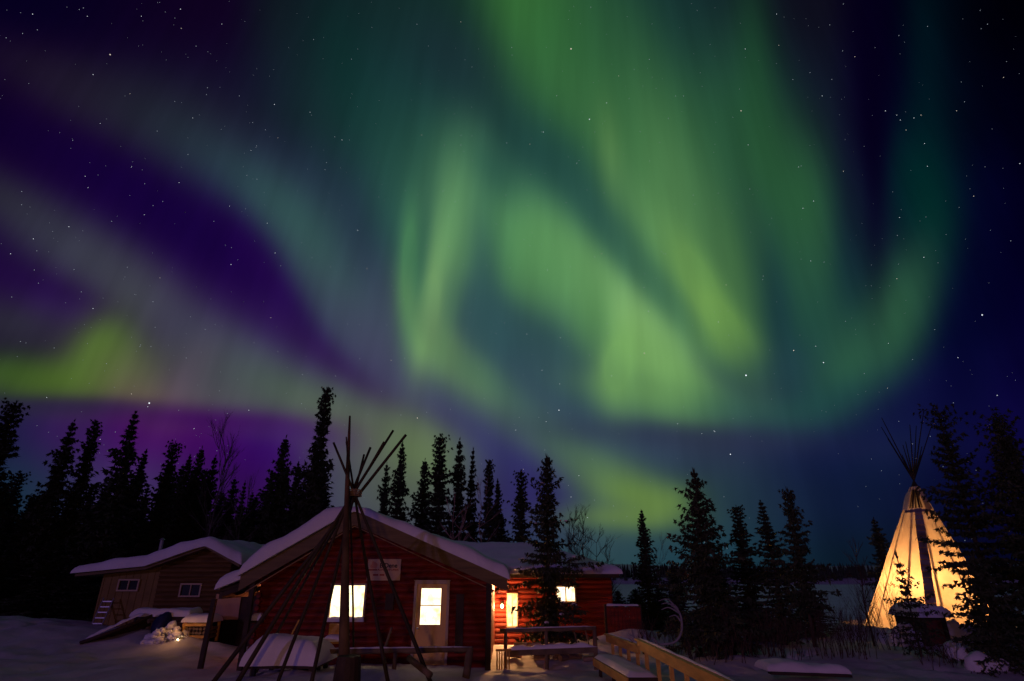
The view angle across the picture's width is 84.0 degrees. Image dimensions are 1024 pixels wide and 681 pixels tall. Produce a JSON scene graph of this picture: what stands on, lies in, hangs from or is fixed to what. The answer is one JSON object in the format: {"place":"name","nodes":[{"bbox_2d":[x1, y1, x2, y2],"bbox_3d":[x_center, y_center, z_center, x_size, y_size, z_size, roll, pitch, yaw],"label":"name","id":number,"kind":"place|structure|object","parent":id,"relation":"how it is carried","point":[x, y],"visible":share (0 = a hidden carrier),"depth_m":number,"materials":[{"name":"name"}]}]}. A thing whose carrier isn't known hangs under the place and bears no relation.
{"place":"outdoors","nodes":[
{"label":"outdoors","id":0,"kind":"place"},
{"bbox_2d":[0,564,1023,680],"bbox_3d":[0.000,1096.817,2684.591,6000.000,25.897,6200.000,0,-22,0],"label":"snowy ground","id":1,"kind":"structure","parent":0,"point":[42,649],"depth_m":16.32,"materials":[{"name":"snow"}]},
{"bbox_2d":[0,397,30,540],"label":"spruce tree","id":2,"kind":"object","parent":1,"relation":"on","point":[7,447],"visible":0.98,"depth_m":34.27,"materials":[{"name":"green plant"}]},
{"bbox_2d":[5,470,32,520],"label":"spruce tree","id":3,"kind":"object","parent":1,"relation":"on","point":[15,489],"visible":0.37,"depth_m":48.07,"materials":[{"name":"green plant"}]},
{"bbox_2d":[1,493,42,564],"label":"spruce tree","id":4,"kind":"object","parent":1,"relation":"on","point":[31,503],"visible":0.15,"depth_m":43.85,"materials":[{"name":"green plant"}]},
{"bbox_2d":[0,419,79,596],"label":"spruce tree","id":5,"kind":"object","parent":1,"relation":"on","point":[47,519],"visible":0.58,"depth_m":34.64,"materials":[{"name":"green plant"}]},
{"bbox_2d":[31,419,104,583],"bbox_3d":[-27.523,10.851,35.686,4.747,12.068,4.600,12,-25,-26],"label":"spruce tree","id":6,"kind":"object","parent":1,"relation":"on","point":[80,486],"visible":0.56,"depth_m":35.88,"materials":[{"name":"green plant"}]},
{"bbox_2d":[38,411,151,619],"bbox_3d":[-22.780,9.776,32.848,5.679,11.960,5.768,11,-25,-24],"label":"spruce tree","id":7,"kind":"object","parent":1,"relation":"on","point":[109,523],"visible":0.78,"depth_m":32.45,"materials":[{"name":"green plant"}]},
{"bbox_2d":[74,481,115,547],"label":"spruce tree","id":8,"kind":"object","parent":1,"relation":"on","point":[98,503],"visible":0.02,"depth_m":47.54,"materials":[{"name":"green plant"}]},
{"bbox_2d":[91,598,113,625],"bbox_3d":[-16.814,11.216,23.311,0.433,1.202,1.085,7,-23,-17],"label":"ladder","id":9,"kind":"object","parent":1,"relation":"on","point":[102,623],"visible":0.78,"depth_m":23.35,"materials":[{"name":"wood"}]},
{"bbox_2d":[79,613,152,644],"bbox_3d":[-13.620,10.255,19.861,2.371,1.250,1.926,14,-26,-30],"label":"pole stack","id":10,"kind":"object","parent":1,"relation":"on","point":[140,623],"visible":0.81,"depth_m":20.19,"materials":[{"name":"brown wood"}]},
{"bbox_2d":[93,448,148,603],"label":"spruce tree","id":11,"kind":"object","parent":1,"relation":"on","point":[136,495],"visible":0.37,"depth_m":38.59,"materials":[{"name":"green plant"}]},
{"bbox_2d":[123,503,151,556],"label":"spruce tree","id":12,"kind":"object","parent":1,"relation":"on","point":[141,507],"visible":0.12,"depth_m":41.02,"materials":[{"name":"green plant"}]},
{"bbox_2d":[140,487,152,524],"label":"spruce tree","id":13,"kind":"object","parent":1,"relation":"on","point":[146,498],"visible":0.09,"depth_m":45.13,"materials":[{"name":"green plant"}]},
{"bbox_2d":[132,439,185,555],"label":"spruce tree","id":14,"kind":"object","parent":1,"relation":"on","point":[148,545],"visible":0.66,"depth_m":35.48,"materials":[{"name":"green plant"}]},
{"bbox_2d":[150,612,171,632],"bbox_3d":[-12.717,10.406,20.693,0.713,0.997,0.712,21,-30,-40],"label":"tarp bundle","id":15,"kind":"object","parent":1,"relation":"on","point":[163,620],"visible":0.44,"depth_m":20.55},
{"bbox_2d":[140,620,188,643],"bbox_3d":[-12.014,10.189,19.753,1.554,0.827,0.806,0,-22,0],"label":"snow heap","id":16,"kind":"object","parent":1,"relation":"on","point":[170,631],"visible":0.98,"depth_m":19.55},
{"bbox_2d":[129,607,202,628],"bbox_3d":[-12.922,10.567,21.142,2.231,1.181,1.016,0,-22,0],"label":"work table","id":17,"kind":"object","parent":1,"relation":"on","point":[180,613],"visible":0.58,"depth_m":20.93,"materials":[{"name":"white wood"}]},
{"bbox_2d":[70,537,264,631],"bbox_3d":[-15.027,11.700,26.994,7.122,4.488,7.170,0,-22,0],"label":"brown cabin","id":18,"kind":"object","parent":1,"relation":"on","point":[189,574],"visible":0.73,"depth_m":24.28,"materials":[{"name":"brown wood"}]},
{"bbox_2d":[116,579,140,590],"bbox_3d":[-16.388,10.452,24.307,0.910,0.484,0.085,0,-22,0],"label":"window","id":19,"kind":"structure","parent":18,"relation":"in","point":[123,584],"depth_m":24.32,"materials":[{"name":"glass"}]},
{"bbox_2d":[178,583,202,596],"bbox_3d":[-13.698,10.633,24.233,0.910,0.537,0.085,0,-22,0],"label":"window","id":20,"kind":"structure","parent":18,"relation":"in","point":[186,589],"depth_m":24.24,"materials":[{"name":"glass"}]},
{"bbox_2d":[160,464,184,532],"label":"spruce tree","id":21,"kind":"object","parent":1,"relation":"on","point":[180,473],"visible":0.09,"depth_m":45.13,"materials":[{"name":"green plant"}]},
{"bbox_2d":[156,455,195,546],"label":"spruce tree","id":22,"kind":"object","parent":1,"relation":"on","point":[178,522],"visible":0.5,"depth_m":37.55,"materials":[{"name":"green plant"}]},
{"bbox_2d":[176,446,207,541],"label":"spruce tree","id":23,"kind":"object","parent":1,"relation":"on","point":[197,472],"visible":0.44,"depth_m":38.79,"materials":[{"name":"green plant"}]},
{"bbox_2d":[182,454,218,540],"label":"spruce tree","id":24,"kind":"object","parent":1,"relation":"on","point":[212,485],"visible":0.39,"depth_m":39.63,"materials":[{"name":"green plant"}]},
{"bbox_2d":[180,613,222,640],"bbox_3d":[-11.087,10.227,20.282,1.075,0.928,0.905,0,-22,0],"label":"firewood crib","id":25,"kind":"object","parent":1,"relation":"on","point":[196,628],"visible":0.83,"depth_m":20.03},
{"bbox_2d":[171,413,246,539],"bbox_3d":[-19.500,10.634,36.691,4.677,13.091,4.359,0,-22,0],"label":"birch tree","id":26,"kind":"object","parent":1,"relation":"on","point":[221,485],"visible":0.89,"depth_m":37.07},
{"bbox_2d":[208,492,228,526],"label":"spruce tree","id":27,"kind":"object","parent":1,"relation":"on","point":[219,504],"visible":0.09,"depth_m":46.62,"materials":[{"name":"green plant"}]},
{"bbox_2d":[216,514,232,539],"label":"spruce tree","id":28,"kind":"object","parent":1,"relation":"on","point":[226,520],"visible":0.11,"depth_m":44.90,"materials":[{"name":"green plant"}]},
{"bbox_2d":[221,479,242,526],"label":"spruce tree","id":29,"kind":"object","parent":1,"relation":"on","point":[232,496],"visible":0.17,"depth_m":47.28,"materials":[{"name":"green plant"}]},
{"bbox_2d":[209,592,258,646],"bbox_3d":[-10.159,10.829,22.086,2.115,1.965,2.110,0,-22,0],"label":"storage lean to","id":30,"kind":"object","parent":1,"relation":"on","point":[231,611],"visible":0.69,"depth_m":21.18,"materials":[{"name":"brown wood"}]},
{"bbox_2d":[209,620,237,644],"bbox_3d":[-10.684,10.781,21.022,1.005,0.846,0.015,0,-22,0],"label":"doorway","id":31,"kind":"structure","parent":30,"relation":"in","point":[228,628],"depth_m":21.01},
{"bbox_2d":[225,480,247,540],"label":"spruce tree","id":32,"kind":"object","parent":1,"relation":"on","point":[234,525],"visible":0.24,"depth_m":36.34,"materials":[{"name":"green plant"}]},
{"bbox_2d":[227,492,258,540],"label":"spruce tree","id":33,"kind":"object","parent":1,"relation":"on","point":[250,522],"visible":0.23,"depth_m":38.64,"materials":[{"name":"green plant"}]},
{"bbox_2d":[223,473,268,541],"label":"birch tree","id":34,"kind":"object","parent":1,"relation":"on","point":[249,496],"visible":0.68,"depth_m":34.52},
{"bbox_2d":[244,494,258,539],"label":"spruce tree","id":35,"kind":"object","parent":1,"relation":"on","point":[256,499],"visible":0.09,"depth_m":47.19,"materials":[{"name":"green plant"}]},
{"bbox_2d":[244,479,272,539],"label":"spruce tree","id":36,"kind":"object","parent":1,"relation":"on","point":[263,504],"visible":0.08,"depth_m":46.26,"materials":[{"name":"green plant"}]},
{"bbox_2d":[255,434,293,543],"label":"spruce tree","id":37,"kind":"object","parent":1,"relation":"on","point":[274,514],"visible":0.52,"depth_m":34.73,"materials":[{"name":"green plant"}]},
{"bbox_2d":[272,461,302,539],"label":"spruce tree","id":38,"kind":"object","parent":1,"relation":"on","point":[289,528],"visible":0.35,"depth_m":37.42,"materials":[{"name":"green plant"}]},
{"bbox_2d":[239,633,336,676],"bbox_3d":[-5.166,7.386,13.316,1.734,0.996,1.553,0,-22,0],"label":"snowed table","id":39,"kind":"object","parent":1,"relation":"on","point":[272,653],"visible":0.83,"depth_m":12.77,"materials":[{"name":"white wood"}]},
{"bbox_2d":[297,477,310,521],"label":"spruce tree","id":40,"kind":"object","parent":1,"relation":"on","point":[304,488],"visible":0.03,"depth_m":45.26,"materials":[{"name":"green plant"}]},
{"bbox_2d":[285,387,335,527],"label":"spruce tree","id":41,"kind":"object","parent":1,"relation":"on","point":[315,474],"visible":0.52,"depth_m":32.28,"materials":[{"name":"green plant"}]},
{"bbox_2d":[300,473,334,521],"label":"spruce tree","id":42,"kind":"object","parent":1,"relation":"on","point":[327,501],"visible":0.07,"depth_m":40.67,"materials":[{"name":"green plant"}]},
{"bbox_2d":[212,416,431,680],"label":"tipi pole frame","id":43,"kind":"object","parent":1,"relation":"on","point":[352,494],"visible":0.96,"depth_m":13.04,"materials":[{"name":"brown wood"}]},
{"bbox_2d":[322,624,338,666],"bbox_3d":[-4.490,7.727,14.350,0.460,1.018,0.460,0,-22,0],"label":"snowed chair","id":44,"kind":"object","parent":1,"relation":"on","point":[332,636],"visible":0.44,"depth_m":14.46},
{"bbox_2d":[333,654,360,680],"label":"stump","id":45,"kind":"object","parent":1,"relation":"on","point":[347,667],"visible":1,"depth_m":10.60,"materials":[{"name":"brown wood"}]},
{"bbox_2d":[197,506,509,670],"bbox_3d":[-4.342,8.689,20.153,8.560,4.654,9.113,0,-22,0],"label":"log cabin","id":46,"kind":"object","parent":1,"relation":"on","point":[445,588],"visible":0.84,"depth_m":16.45,"materials":[{"name":"red wood"}]},
{"bbox_2d":[327,584,366,621],"bbox_3d":[-4.777,7.584,16.471,1.091,1.001,0.165,0,-22,0],"label":"window","id":47,"kind":"structure","parent":46,"relation":"in","point":[360,590],"depth_m":16.51,"materials":[{"name":"glass"}]},
{"bbox_2d":[366,559,400,580],"bbox_3d":[-3.780,6.775,16.813,0.978,0.587,0.037,0,-22,0],"label":"sign board","id":48,"kind":"object","parent":46,"relation":"attached to","point":[377,572],"visible":0.85,"depth_m":16.80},
{"bbox_2d":[410,580,450,665],"bbox_3d":[-2.335,8.080,16.295,1.068,2.247,0.168,0,-22,0],"label":"door","id":49,"kind":"structure","parent":46,"relation":"in","point":[430,624],"depth_m":16.38,"materials":[{"name":"beige paint"}]},
{"bbox_2d":[377,461,391,514],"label":"spruce tree","id":50,"kind":"object","parent":1,"relation":"on","point":[383,492],"visible":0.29,"depth_m":34.95,"materials":[{"name":"green plant"}]},
{"bbox_2d":[316,646,473,678],"bbox_3d":[-2.783,7.707,13.496,3.725,0.813,0.181,0,-22,0],"label":"log rail","id":51,"kind":"object","parent":1,"relation":"on","point":[468,651],"visible":0.77,"depth_m":13.55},
{"bbox_2d":[383,441,412,521],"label":"spruce tree","id":52,"kind":"object","parent":1,"relation":"on","point":[400,489],"visible":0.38,"depth_m":32.98,"materials":[{"name":"green plant"}]},
{"bbox_2d":[406,458,431,530],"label":"spruce tree","id":53,"kind":"object","parent":1,"relation":"on","point":[422,496],"visible":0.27,"depth_m":35.59,"materials":[{"name":"green plant"}]},
{"bbox_2d":[406,655,432,677],"bbox_3d":[-2.034,7.142,12.471,0.140,0.364,0.947,18,-28,-36],"label":"fallen log","id":54,"kind":"object","parent":1,"relation":"on","point":[419,666],"visible":1,"depth_m":12.38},
{"bbox_2d":[415,433,457,540],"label":"spruce tree","id":55,"kind":"object","parent":1,"relation":"on","point":[437,501],"visible":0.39,"depth_m":32.98,"materials":[{"name":"green plant"}]},
{"bbox_2d":[434,437,471,541],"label":"spruce tree","id":56,"kind":"object","parent":1,"relation":"on","point":[458,476],"visible":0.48,"depth_m":33.90,"materials":[{"name":"green plant"}]},
{"bbox_2d":[438,489,475,540],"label":"birch tree","id":57,"kind":"object","parent":1,"relation":"on","point":[461,527],"visible":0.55,"depth_m":29.80,"materials":[{"name":"brown plant"}]},
{"bbox_2d":[460,448,481,542],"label":"spruce tree","id":58,"kind":"object","parent":1,"relation":"on","point":[471,488],"visible":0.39,"depth_m":35.67,"materials":[{"name":"green plant"}]},
{"bbox_2d":[458,478,503,541],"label":"birch tree","id":59,"kind":"object","parent":1,"relation":"on","point":[479,526],"visible":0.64,"depth_m":30.25,"materials":[{"name":"brown plant"}]},
{"bbox_2d":[466,459,500,541],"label":"spruce tree","id":60,"kind":"object","parent":1,"relation":"on","point":[489,527],"visible":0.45,"depth_m":34.40,"materials":[{"name":"green plant"}]},
{"bbox_2d":[493,479,508,541],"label":"spruce tree","id":61,"kind":"object","parent":1,"relation":"on","point":[499,537],"visible":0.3,"depth_m":36.35,"materials":[{"name":"green plant"}]},
{"bbox_2d":[496,649,510,669],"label":"picket gate","id":62,"kind":"structure","parent":1,"relation":"on","point":[502,650],"depth_m":15.72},
{"bbox_2d":[506,469,537,541],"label":"spruce tree","id":63,"kind":"object","parent":1,"relation":"on","point":[520,512],"visible":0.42,"depth_m":28.71,"materials":[{"name":"green plant"}]},
{"bbox_2d":[455,540,622,644],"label":"red lodge wing","id":64,"kind":"structure","parent":1,"relation":"on","point":[592,593],"depth_m":21.50,"materials":[{"name":"wood"}]},
{"bbox_2d":[507,593,517,626],"bbox_3d":[0.013,10.099,21.324,0.427,1.167,0.075,0,-22,0],"label":"tall window","id":65,"kind":"structure","parent":64,"relation":"in","point":[512,598],"depth_m":21.33,"materials":[{"name":"glass"}]},
{"bbox_2d":[556,585,575,602],"bbox_3d":[2.035,9.595,21.531,0.774,0.593,0.075,0,-22,0],"label":"window","id":66,"kind":"structure","parent":64,"relation":"in","point":[566,595],"depth_m":21.54,"materials":[{"name":"glass"}]},
{"bbox_2d":[500,626,597,669],"bbox_3d":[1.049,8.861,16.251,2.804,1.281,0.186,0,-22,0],"label":"bench","id":67,"kind":"object","parent":1,"relation":"on","point":[546,649],"visible":0.96,"depth_m":16.23,"materials":[{"name":"wood"}]},
{"bbox_2d":[495,454,603,644],"bbox_3d":[1.259,7.172,19.704,2.908,6.628,3.127,19,-29,-38],"label":"spruce tree","id":68,"kind":"object","parent":1,"relation":"on","point":[546,575],"visible":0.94,"depth_m":19.25,"materials":[{"name":"green plant"}]},
{"bbox_2d":[554,505,595,555],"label":"birch tree","id":69,"kind":"object","parent":1,"relation":"on","point":[576,533],"visible":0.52,"depth_m":28.39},
{"bbox_2d":[568,654,581,658],"bbox_3d":[1.885,9.585,17.256,0.487,0.170,0.142,-14,-26,31],"label":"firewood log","id":70,"kind":"object","parent":1,"relation":"on","point":[575,656],"visible":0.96,"depth_m":17.18,"materials":[{"name":"brown wood"}]},
{"bbox_2d":[564,524,620,590],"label":"birch tree","id":71,"kind":"object","parent":1,"relation":"on","point":[596,546],"visible":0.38,"depth_m":29.15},
{"bbox_2d":[601,535,622,606],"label":"birch tree","id":72,"kind":"object","parent":1,"relation":"on","point":[618,594],"visible":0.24,"depth_m":31.44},
{"bbox_2d":[604,633,639,665],"bbox_3d":[2.880,8.302,14.751,0.179,1.104,3.022,2,-22,-6],"label":"ramp railing","id":73,"kind":"object","parent":1,"relation":"on","point":[620,642],"visible":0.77,"depth_m":14.68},
{"bbox_2d":[628,598,682,645],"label":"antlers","id":74,"kind":"object","parent":73,"relation":"attached to","point":[674,606],"visible":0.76,"depth_m":14.10},
{"bbox_2d":[604,604,642,632],"bbox_3d":[3.993,10.404,20.212,1.329,1.926,0.180,0,-22,0],"label":"board screen","id":75,"kind":"object","parent":1,"relation":"on","point":[615,624],"visible":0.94,"depth_m":20.37,"materials":[{"name":"brown wood"}]},
{"bbox_2d":[593,654,657,680],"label":"deck","id":76,"kind":"structure","parent":1,"relation":"on","point":[616,667],"depth_m":13.02,"materials":[{"name":"brown wood"}]},
{"bbox_2d":[617,589,660,629],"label":"spruce tree","id":77,"kind":"object","parent":1,"relation":"on","point":[633,597],"visible":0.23,"depth_m":30.94,"materials":[{"name":"green plant"}]},
{"bbox_2d":[631,510,664,630],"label":"spruce tree","id":78,"kind":"object","parent":1,"relation":"on","point":[649,583],"visible":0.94,"depth_m":27.49,"materials":[{"name":"green plant"}]},
{"bbox_2d":[636,610,693,654],"bbox_3d":[4.954,9.460,18.398,2.040,1.452,1.275,0,-22,0],"label":"willow shrub","id":79,"kind":"object","parent":1,"relation":"on","point":[647,636],"visible":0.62,"depth_m":18.46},
{"bbox_2d":[643,565,700,631],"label":"spruce tree","id":80,"kind":"object","parent":1,"relation":"on","point":[681,606],"visible":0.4,"depth_m":27.12,"materials":[{"name":"green plant"}]},
{"bbox_2d":[634,638,734,680],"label":"ramp railing","id":81,"kind":"object","parent":1,"relation":"on","point":[687,667],"visible":0.99,"depth_m":10.91,"materials":[{"name":"wood"}]},
{"bbox_2d":[657,468,775,659],"bbox_3d":[6.487,7.121,18.265,3.653,6.243,4.235,6,-23,-14],"label":"spruce tree","id":82,"kind":"object","parent":1,"relation":"on","point":[703,580],"visible":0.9,"depth_m":18.18,"materials":[{"name":"green plant"}]},
{"bbox_2d":[684,626,753,664],"bbox_3d":[5.941,8.640,16.109,2.073,1.129,1.329,0,-22,0],"label":"willow shrub","id":83,"kind":"object","parent":1,"relation":"on","point":[716,646],"visible":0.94,"depth_m":16.23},
{"bbox_2d":[727,504,772,641],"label":"spruce tree","id":84,"kind":"object","parent":1,"relation":"on","point":[741,534],"visible":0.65,"depth_m":23.12,"materials":[{"name":"green plant"}]},
{"bbox_2d":[745,499,822,644],"bbox_3d":[10.435,8.986,22.283,3.006,5.406,3.054,8,-24,-18],"label":"spruce tree","id":85,"kind":"object","parent":1,"relation":"on","point":[767,535],"visible":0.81,"depth_m":21.98,"materials":[{"name":"green plant"}]},
{"bbox_2d":[743,604,841,659],"bbox_3d":[8.414,8.779,17.100,2.816,1.721,1.475,0,-22,0],"label":"willow shrub","id":86,"kind":"object","parent":1,"relation":"on","point":[780,640],"visible":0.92,"depth_m":16.97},
{"bbox_2d":[754,658,852,677],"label":"snowed planks","id":87,"kind":"object","parent":1,"relation":"on","point":[776,666],"visible":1,"depth_m":13.56,"materials":[{"name":"white wood"}]},
{"bbox_2d":[770,487,841,646],"bbox_3d":[9.834,7.709,19.648,2.224,5.304,1.975,0,-22,0],"label":"spruce tree","id":88,"kind":"object","parent":1,"relation":"on","point":[799,552],"visible":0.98,"depth_m":19.33,"materials":[{"name":"green plant"}]},
{"bbox_2d":[785,581,846,636],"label":"spruce tree","id":89,"kind":"object","parent":1,"relation":"on","point":[813,618],"visible":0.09,"depth_m":24.06,"materials":[{"name":"green plant"}]},
{"bbox_2d":[612,562,1020,580],"bbox_3d":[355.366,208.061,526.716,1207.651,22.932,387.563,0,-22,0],"label":"forest","id":90,"kind":"object","parent":1,"relation":"on","point":[851,571],"visible":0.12,"depth_m":352.74,"materials":[{"name":"plant"}]},
{"bbox_2d":[801,592,879,659],"bbox_3d":[9.806,8.606,17.202,2.298,1.816,1.629,0,-22,0],"label":"willow shrub","id":91,"kind":"object","parent":1,"relation":"on","point":[858,628],"visible":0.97,"depth_m":17.04,"materials":[{"name":"plant"}]},
{"bbox_2d":[841,540,874,645],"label":"birch tree","id":92,"kind":"object","parent":1,"relation":"on","point":[862,583],"visible":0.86,"depth_m":20.27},
{"bbox_2d":[835,550,904,650],"bbox_3d":[11.743,8.317,18.677,2.178,3.343,2.020,0,-22,0],"label":"willow shrub","id":93,"kind":"object","parent":1,"relation":"on","point":[870,607],"visible":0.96,"depth_m":18.33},
{"bbox_2d":[864,517,890,601],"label":"spruce tree","id":94,"kind":"object","parent":1,"relation":"on","point":[880,540],"visible":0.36,"depth_m":30.92,"materials":[{"name":"green plant"}]},
{"bbox_2d":[877,549,956,662],"bbox_3d":[11.899,7.855,17.013,1.784,3.094,1.657,-5,-23,13],"label":"spruce tree","id":95,"kind":"object","parent":1,"relation":"on","point":[901,599],"visible":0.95,"depth_m":16.84,"materials":[{"name":"green plant"}]},
{"bbox_2d":[887,601,970,646],"bbox_3d":[14.892,10.533,20.651,3.022,1.946,1.790,0,-22,0],"label":"entrance porch","id":96,"kind":"object","parent":1,"relation":"on","point":[939,621],"visible":0.46,"depth_m":20.13,"materials":[{"name":"brown wood"}]},
{"bbox_2d":[925,620,945,643],"bbox_3d":[14.930,10.359,20.047,0.596,0.908,0.040,0,-22,0],"label":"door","id":97,"kind":"structure","parent":96,"relation":"in","point":[936,623],"depth_m":20.09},
{"bbox_2d":[902,631,957,669],"bbox_3d":[11.773,8.627,15.848,1.628,1.104,0.783,13,-25,-28],"label":"willow shrub","id":98,"kind":"object","parent":1,"relation":"on","point":[940,652],"visible":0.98,"depth_m":15.84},
{"bbox_2d":[865,410,1001,627],"bbox_3d":[17.206,7.826,24.890,5.329,9.402,5.317,0,-22,0],"label":"glowing tipi","id":99,"kind":"object","parent":1,"relation":"on","point":[918,557],"visible":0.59,"depth_m":23.70,"materials":[{"name":"fabric"}]},
{"bbox_2d":[941,641,973,659],"bbox_3d":[12.972,9.048,16.521,0.886,0.588,0.713,0,-22,0],"label":"snow lump","id":100,"kind":"object","parent":1,"relation":"on","point":[961,653],"visible":0.38,"depth_m":16.34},
{"bbox_2d":[913,403,1023,650],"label":"spruce tree","id":101,"kind":"object","parent":1,"relation":"on","point":[980,523],"visible":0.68,"depth_m":19.43,"materials":[{"name":"green plant"}]},
{"bbox_2d":[963,651,1008,671],"bbox_3d":[12.662,8.676,15.213,1.104,0.687,0.875,0,-22,0],"label":"snow lump","id":102,"kind":"object","parent":1,"relation":"on","point":[971,659],"visible":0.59,"depth_m":15.04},
{"bbox_2d":[950,550,1023,676],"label":"spruce tree","id":103,"kind":"object","parent":1,"relation":"on","point":[995,649],"visible":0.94,"depth_m":15.38,"materials":[{"name":"green plant"}]},
{"bbox_2d":[963,407,1023,656],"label":"spruce tree","id":104,"kind":"object","parent":1,"relation":"on","point":[1005,451],"visible":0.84,"depth_m":18.11,"materials":[{"name":"green plant"}]},
{"bbox_2d":[979,511,1023,670],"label":"spruce tree","id":105,"kind":"object","parent":1,"relation":"on","point":[1017,538],"visible":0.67,"depth_m":15.91,"materials":[{"name":"green plant"}]},
{"bbox_2d":[0,0,1023,567],"label":"sky","id":106,"kind":"structure","parent":0,"point":[309,274],"materials":[{"name":"green"}]},
{"bbox_2d":[0,2,1019,540],"bbox_3d":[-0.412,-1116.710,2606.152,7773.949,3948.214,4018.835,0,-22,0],"label":"night stars","id":107,"kind":"object","parent":106,"relation":"in","point":[346,172],"visible":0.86,"depth_m":3403.44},
{"bbox_2d":[613,591,628,624],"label":"spruce tree","id":108,"kind":"object","parent":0,"point":[618,601],"visible":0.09,"depth_m":36.27,"materials":[{"name":"green plant"}]},
{"bbox_2d":[612,584,1023,623],"bbox_3d":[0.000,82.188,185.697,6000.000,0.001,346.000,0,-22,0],"label":"frozen lake","id":109,"kind":"structure","parent":0,"point":[844,589],"depth_m":157.41,"materials":[{"name":"snow"}]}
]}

